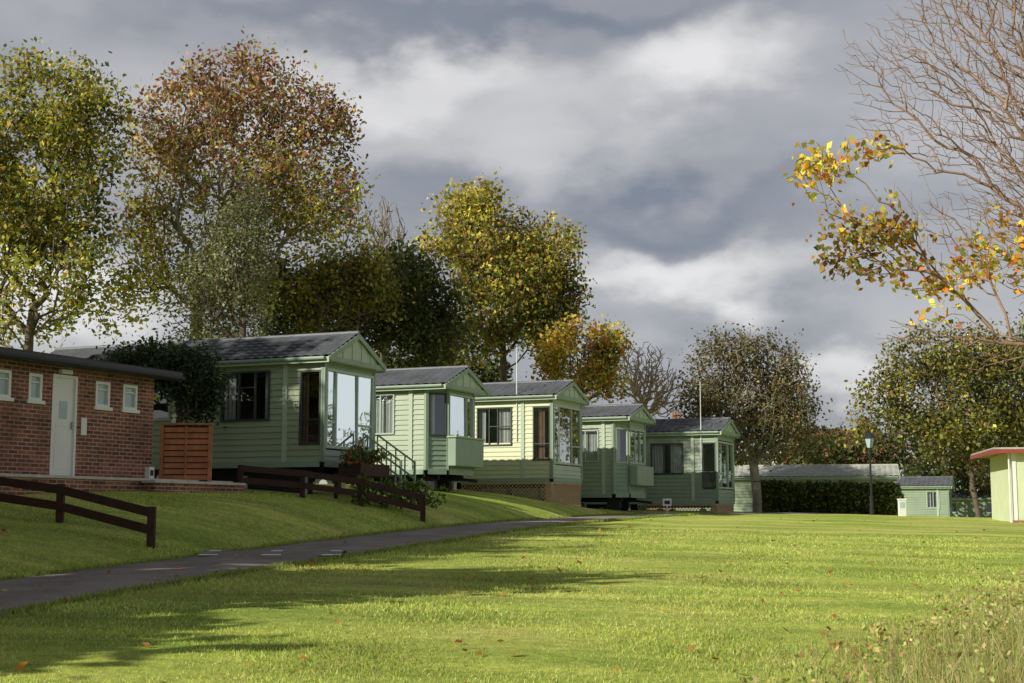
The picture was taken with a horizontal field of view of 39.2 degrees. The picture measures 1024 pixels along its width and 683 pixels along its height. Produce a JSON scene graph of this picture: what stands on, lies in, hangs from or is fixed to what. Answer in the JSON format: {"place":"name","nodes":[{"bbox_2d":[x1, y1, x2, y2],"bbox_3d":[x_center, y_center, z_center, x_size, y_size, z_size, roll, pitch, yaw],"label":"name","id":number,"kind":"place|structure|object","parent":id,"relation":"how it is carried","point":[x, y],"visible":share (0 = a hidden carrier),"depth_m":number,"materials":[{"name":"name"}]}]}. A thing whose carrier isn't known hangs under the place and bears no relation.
{"place":"outdoors","nodes":[
{"label":"outdoors","id":0,"kind":"place"},
{"bbox_2d":[339,444,389,467],"bbox_3d":[-3.508,2.756,34.247,0.600,0.581,1.932,-3,-8,23],"label":"flowering plant","id":1,"kind":"object","parent":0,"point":[362,456],"visible":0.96,"depth_m":33.92,"materials":[{"name":"green plant"}]},
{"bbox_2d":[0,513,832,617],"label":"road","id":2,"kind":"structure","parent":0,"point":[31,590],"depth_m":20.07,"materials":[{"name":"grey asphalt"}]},
{"bbox_2d":[198,550,346,555],"bbox_3d":[-3.737,3.315,22.565,2.220,0.080,1.000,0,-7,0],"label":"speed hump","id":3,"kind":"object","parent":2,"relation":"on","point":[272,552],"visible":0.94,"depth_m":22.23,"materials":[{"name":"asphalt"}]},
{"bbox_2d":[0,484,1023,682],"bbox_3d":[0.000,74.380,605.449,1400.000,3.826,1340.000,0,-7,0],"label":"ground","id":4,"kind":"structure","parent":0,"point":[458,506],"depth_m":17.38,"materials":[{"name":"green plant"}]},
{"bbox_2d":[0,37,141,352],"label":"ash tree","id":5,"kind":"object","parent":4,"relation":"on","point":[54,145],"visible":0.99,"depth_m":44.44,"materials":[{"name":"green plant"}]},
{"bbox_2d":[0,477,156,548],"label":"timber rail fence","id":6,"kind":"object","parent":4,"relation":"on","point":[60,506],"visible":0.81,"depth_m":23.02,"materials":[{"name":"brown wood"}]},
{"bbox_2d":[0,346,185,478],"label":"brick toilet block","id":7,"kind":"structure","parent":4,"relation":"on","point":[67,415],"depth_m":28.84,"materials":[{"name":"red brick"}]},
{"bbox_2d":[0,369,153,478],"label":"windows and door","id":8,"kind":"structure","parent":7,"relation":"in","point":[64,387],"depth_m":28.64,"materials":[{"name":"white paint"}]},
{"bbox_2d":[0,477,243,494],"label":"retaining walls","id":9,"kind":"structure","parent":4,"relation":"on","point":[88,485],"depth_m":28.97,"materials":[{"name":"red brick"}]},
{"bbox_2d":[0,473,245,485],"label":"coping","id":10,"kind":"object","parent":9,"relation":"on","point":[150,480],"visible":0.92,"depth_m":29.30,"materials":[{"name":"concrete"}]},
{"bbox_2d":[159,423,213,481],"bbox_3d":[-7.093,2.572,31.273,1.140,1.590,0.140,0,-7,-4],"label":"wooden fence panel","id":11,"kind":"object","parent":9,"relation":"on","point":[185,451],"visible":0.82,"depth_m":31.27,"materials":[{"name":"brown wood"}]},
{"bbox_2d":[89,331,233,430],"bbox_3d":[-8.155,1.664,33.576,3.929,4.010,2.196,-4,-8,28],"label":"yew tree","id":12,"kind":"object","parent":4,"relation":"on","point":[198,388],"visible":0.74,"depth_m":33.13,"materials":[{"name":"green plant"}]},
{"bbox_2d":[147,154,287,341],"bbox_3d":[-9.298,-0.737,45.389,4.318,10.662,3.819,-2,-7,19],"label":"willow tree","id":13,"kind":"object","parent":4,"relation":"on","point":[225,275],"visible":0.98,"depth_m":45.28,"materials":[{"name":"green plant"}]},
{"bbox_2d":[81,26,380,342],"bbox_3d":[-9.420,-2.807,48.736,9.889,16.102,5.902,0,-7,0],"label":"maple tree","id":14,"kind":"object","parent":4,"relation":"on","point":[276,171],"visible":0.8,"depth_m":48.47,"materials":[{"name":"brown plant"}]},
{"bbox_2d":[50,325,415,504],"bbox_3d":[-7.629,2.060,36.646,10.325,4.600,2.935,-3,-8,23],"label":"static caravan","id":15,"kind":"object","parent":4,"relation":"on","point":[306,402],"visible":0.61,"depth_m":34.94,"materials":[{"name":"green metal"}]},
{"bbox_2d":[153,368,373,451],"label":"window frames","id":16,"kind":"structure","parent":15,"relation":"in","point":[336,371],"depth_m":34.71,"materials":[{"name":"plastic"}]},
{"bbox_2d":[327,371,371,448],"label":"window panes","id":17,"kind":"structure","parent":15,"relation":"in","point":[346,384],"depth_m":35.17,"materials":[{"name":"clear glass"}]},
{"bbox_2d":[237,465,425,521],"bbox_3d":[-4.073,3.555,32.651,4.285,1.461,0.160,2,-7,-12],"label":"timber rail fence","id":18,"kind":"object","parent":4,"relation":"on","point":[301,485],"visible":0.8,"depth_m":32.62,"materials":[{"name":"brown wood"}]},
{"bbox_2d":[269,232,415,334],"bbox_3d":[-6.186,0.996,51.490,5.517,9.867,3.883,0,-7,0],"label":"hawthorn tree","id":19,"kind":"object","parent":4,"relation":"on","point":[353,285],"visible":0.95,"depth_m":51.23,"materials":[{"name":"green plant"}]},
{"bbox_2d":[238,227,483,367],"bbox_3d":[-6.113,0.939,54.069,10.582,10.785,5.720,4,-8,-28],"label":"holm oak tree","id":20,"kind":"object","parent":4,"relation":"on","point":[426,328],"visible":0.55,"depth_m":54.18,"materials":[{"name":"green plant"}]},
{"bbox_2d":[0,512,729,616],"bbox_3d":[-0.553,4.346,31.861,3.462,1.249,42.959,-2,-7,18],"label":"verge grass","id":21,"kind":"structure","parent":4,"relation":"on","point":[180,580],"depth_m":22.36,"materials":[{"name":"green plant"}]},
{"bbox_2d":[352,195,411,364],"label":"bare birch tree","id":22,"kind":"object","parent":4,"relation":"on","point":[385,229],"visible":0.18,"depth_m":58.68,"materials":[{"name":"grey plant"}]},
{"bbox_2d":[350,473,448,509],"bbox_3d":[-2.641,3.538,33.828,0.738,0.853,3.046,-6,-9,43],"label":"garden shrub","id":23,"kind":"object","parent":4,"relation":"on","point":[412,486],"visible":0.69,"depth_m":33.76,"materials":[{"name":"green plant"}]},
{"bbox_2d":[313,360,489,490],"bbox_3d":[-5.463,2.851,43.826,9.655,4.220,3.135,-3,-8,23],"label":"static caravan","id":24,"kind":"object","parent":4,"relation":"on","point":[425,419],"visible":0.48,"depth_m":41.61,"materials":[{"name":"green metal"}]},
{"bbox_2d":[375,392,473,437],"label":"window frames","id":25,"kind":"structure","parent":24,"relation":"in","point":[380,428],"depth_m":41.66,"materials":[{"name":"white plastic"}]},
{"bbox_2d":[450,395,471,436],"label":"window panes","id":26,"kind":"structure","parent":24,"relation":"in","point":[457,404],"depth_m":42.23,"materials":[{"name":"clear glass"}]},
{"bbox_2d":[373,347,513,382],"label":"hedgerow","id":27,"kind":"object","parent":4,"relation":"on","point":[493,371],"visible":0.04,"depth_m":65.84,"materials":[{"name":"green plant"}]},
{"bbox_2d":[313,347,589,505],"bbox_3d":[-2.288,3.124,48.885,9.370,5.343,3.135,-3,-8,23],"label":"static caravan","id":28,"kind":"object","parent":4,"relation":"on","point":[530,432],"visible":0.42,"depth_m":46.64,"materials":[{"name":"green"}]},
{"bbox_2d":[477,404,581,465],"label":"window frames","id":29,"kind":"structure","parent":28,"relation":"in","point":[580,462],"depth_m":46.63,"materials":[{"name":"white plastic"}]},
{"bbox_2d":[555,406,578,463],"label":"window panes","id":30,"kind":"structure","parent":28,"relation":"in","point":[565,414],"depth_m":47.24,"materials":[{"name":"clear glass"}]},
{"bbox_2d":[407,166,596,381],"bbox_3d":[-0.534,-0.236,62.396,8.534,15.202,6.256,0,-7,0],"label":"lime tree","id":31,"kind":"object","parent":4,"relation":"on","point":[516,260],"visible":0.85,"depth_m":62.05,"materials":[{"name":"yellow plant"}]},
{"bbox_2d":[2,483,1020,682],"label":"fallen leaves","id":32,"kind":"object","parent":4,"relation":"on","point":[20,665],"visible":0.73,"depth_m":15.88,"materials":[{"name":"orange plant"}]},
{"bbox_2d":[460,403,655,510],"bbox_3d":[0.530,4.441,53.179,9.655,4.344,3.085,-3,-8,23],"label":"static caravan","id":33,"kind":"object","parent":4,"relation":"on","point":[618,474],"visible":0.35,"depth_m":50.84,"materials":[{"name":"green metal"}]},
{"bbox_2d":[582,428,644,464],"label":"window frames","id":34,"kind":"structure","parent":33,"relation":"in","point":[626,429],"depth_m":50.85,"materials":[{"name":"white plastic"}]},
{"bbox_2d":[631,430,643,462],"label":"window panes","id":35,"kind":"structure","parent":33,"relation":"in","point":[632,431],"depth_m":51.65,"materials":[{"name":"clear glass"}]},
{"bbox_2d":[519,303,637,402],"bbox_3d":[2.704,2.687,58.051,4.847,8.410,3.496,0,-7,0],"label":"cherry tree","id":36,"kind":"object","parent":4,"relation":"on","point":[603,357],"visible":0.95,"depth_m":57.89,"materials":[{"name":"orange plant"}]},
{"bbox_2d":[613,342,688,509],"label":"bare pear tree","id":37,"kind":"object","parent":4,"relation":"on","point":[644,398],"visible":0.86,"depth_m":65.96,"materials":[{"name":"brown plant"}]},
{"bbox_2d":[630,412,681,509],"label":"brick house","id":38,"kind":"structure","parent":4,"relation":"on","point":[673,414],"depth_m":121.73,"materials":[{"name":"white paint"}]},
{"bbox_2d":[581,384,739,512],"bbox_3d":[4.223,4.534,57.688,9.370,5.342,2.935,-3,-8,23],"label":"static caravan","id":39,"kind":"object","parent":4,"relation":"on","point":[690,461],"visible":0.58,"depth_m":55.59,"materials":[{"name":"green metal"}]},
{"bbox_2d":[651,441,733,489],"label":"window frames","id":40,"kind":"structure","parent":39,"relation":"in","point":[720,442],"depth_m":55.55,"materials":[{"name":"white plastic"}]},
{"bbox_2d":[719,443,732,487],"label":"window panes","id":41,"kind":"structure","parent":39,"relation":"in","point":[724,446],"depth_m":55.97,"materials":[{"name":"clear glass"}]},
{"bbox_2d":[663,499,671,512],"bbox_3d":[5.578,5.957,51.653,0.320,0.620,0.061,0,-7,0],"label":"pitch number sign","id":42,"kind":"object","parent":4,"relation":"on","point":[667,502],"visible":0.88,"depth_m":51.64,"materials":[{"name":"white metal"}]},
{"bbox_2d":[667,320,834,512],"bbox_3d":[10.148,3.210,61.165,7.216,8.296,5.551,0,-7,0],"label":"crab apple tree","id":43,"kind":"object","parent":4,"relation":"on","point":[779,410],"visible":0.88,"depth_m":60.60,"materials":[{"name":"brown plant"}]},
{"bbox_2d":[674,461,900,514],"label":"static caravan","id":44,"kind":"object","parent":4,"relation":"on","point":[859,473],"visible":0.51,"depth_m":73.06,"materials":[{"name":"green"}]},
{"bbox_2d":[592,454,986,508],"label":"distant trees","id":45,"kind":"object","parent":4,"relation":"on","point":[910,461],"depth_m":183.90,"materials":[{"name":"green plant"}]},
{"bbox_2d":[770,417,891,464],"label":"house","id":46,"kind":"structure","parent":4,"relation":"on","point":[844,443],"depth_m":115.22,"materials":[{"name":"brown brick"}]},
{"bbox_2d":[760,478,904,514],"bbox_3d":[13.836,6.841,62.637,6.601,1.789,1.478,0,-7,0],"label":"garden hedge","id":47,"kind":"object","parent":4,"relation":"on","point":[839,497],"visible":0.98,"depth_m":62.34,"materials":[{"name":"green plant"}]},
{"bbox_2d":[709,577,1023,682],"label":"rough grass","id":48,"kind":"structure","parent":4,"relation":"on","point":[974,660],"depth_m":12.24,"materials":[{"name":"green plant"}]},
{"bbox_2d":[863,429,875,514],"bbox_3d":[14.670,5.428,58.774,0.396,3.700,0.396,-7,-10,45],"label":"lamp post","id":49,"kind":"object","parent":4,"relation":"on","point":[869,437],"visible":0.95,"depth_m":58.80,"materials":[{"name":"black metal"}]},
{"bbox_2d":[734,418,1022,497],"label":"background shrubbery","id":50,"kind":"object","parent":4,"relation":"on","point":[834,455],"visible":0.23,"depth_m":93.95,"materials":[{"name":"green plant"}]},
{"bbox_2d":[733,563,1023,682],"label":"weed plants","id":51,"kind":"object","parent":4,"relation":"on","point":[1008,615],"visible":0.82,"depth_m":12.91,"materials":[{"name":"green plant"}]},
{"bbox_2d":[897,499,906,515],"bbox_3d":[15.642,6.743,57.607,0.320,0.880,0.240,0,-7,0],"label":"service pedestal","id":52,"kind":"object","parent":4,"relation":"on","point":[901,507],"visible":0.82,"depth_m":57.52,"materials":[{"name":"white paint"}]},
{"bbox_2d":[781,0,1023,371],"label":"beech tree","id":53,"kind":"object","parent":4,"relation":"on","point":[890,239],"visible":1,"depth_m":17.32,"materials":[{"name":"brown plant"}]},
{"bbox_2d":[896,474,954,516],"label":"static caravan","id":54,"kind":"object","parent":4,"relation":"on","point":[927,495],"visible":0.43,"depth_m":85.05,"materials":[{"name":"green metal"}]},
{"bbox_2d":[926,491,951,508],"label":"window frames","id":55,"kind":"structure","parent":54,"relation":"in","point":[950,503],"depth_m":84.81,"materials":[{"name":"white plastic"}]},
{"bbox_2d":[830,309,1023,516],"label":"sycamore tree","id":56,"kind":"object","parent":4,"relation":"on","point":[993,404],"visible":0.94,"depth_m":73.40,"materials":[{"name":"green plant"}]},
{"bbox_2d":[952,491,991,517],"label":"static caravan","id":57,"kind":"object","parent":4,"relation":"on","point":[962,507],"visible":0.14,"depth_m":95.87,"materials":[{"name":"green metal"}]},
{"bbox_2d":[952,502,991,512],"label":"window frames","id":58,"kind":"structure","parent":57,"relation":"in","point":[952,502],"depth_m":95.54,"materials":[{"name":"white plastic"}]},
{"bbox_2d":[970,447,1023,522],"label":"cream park building","id":59,"kind":"structure","parent":4,"relation":"on","point":[1007,479],"depth_m":50.70,"materials":[{"name":"white paint"}]},
{"bbox_2d":[0,0,1023,490],"label":"sky","id":60,"kind":"structure","parent":0,"point":[667,129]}
]}

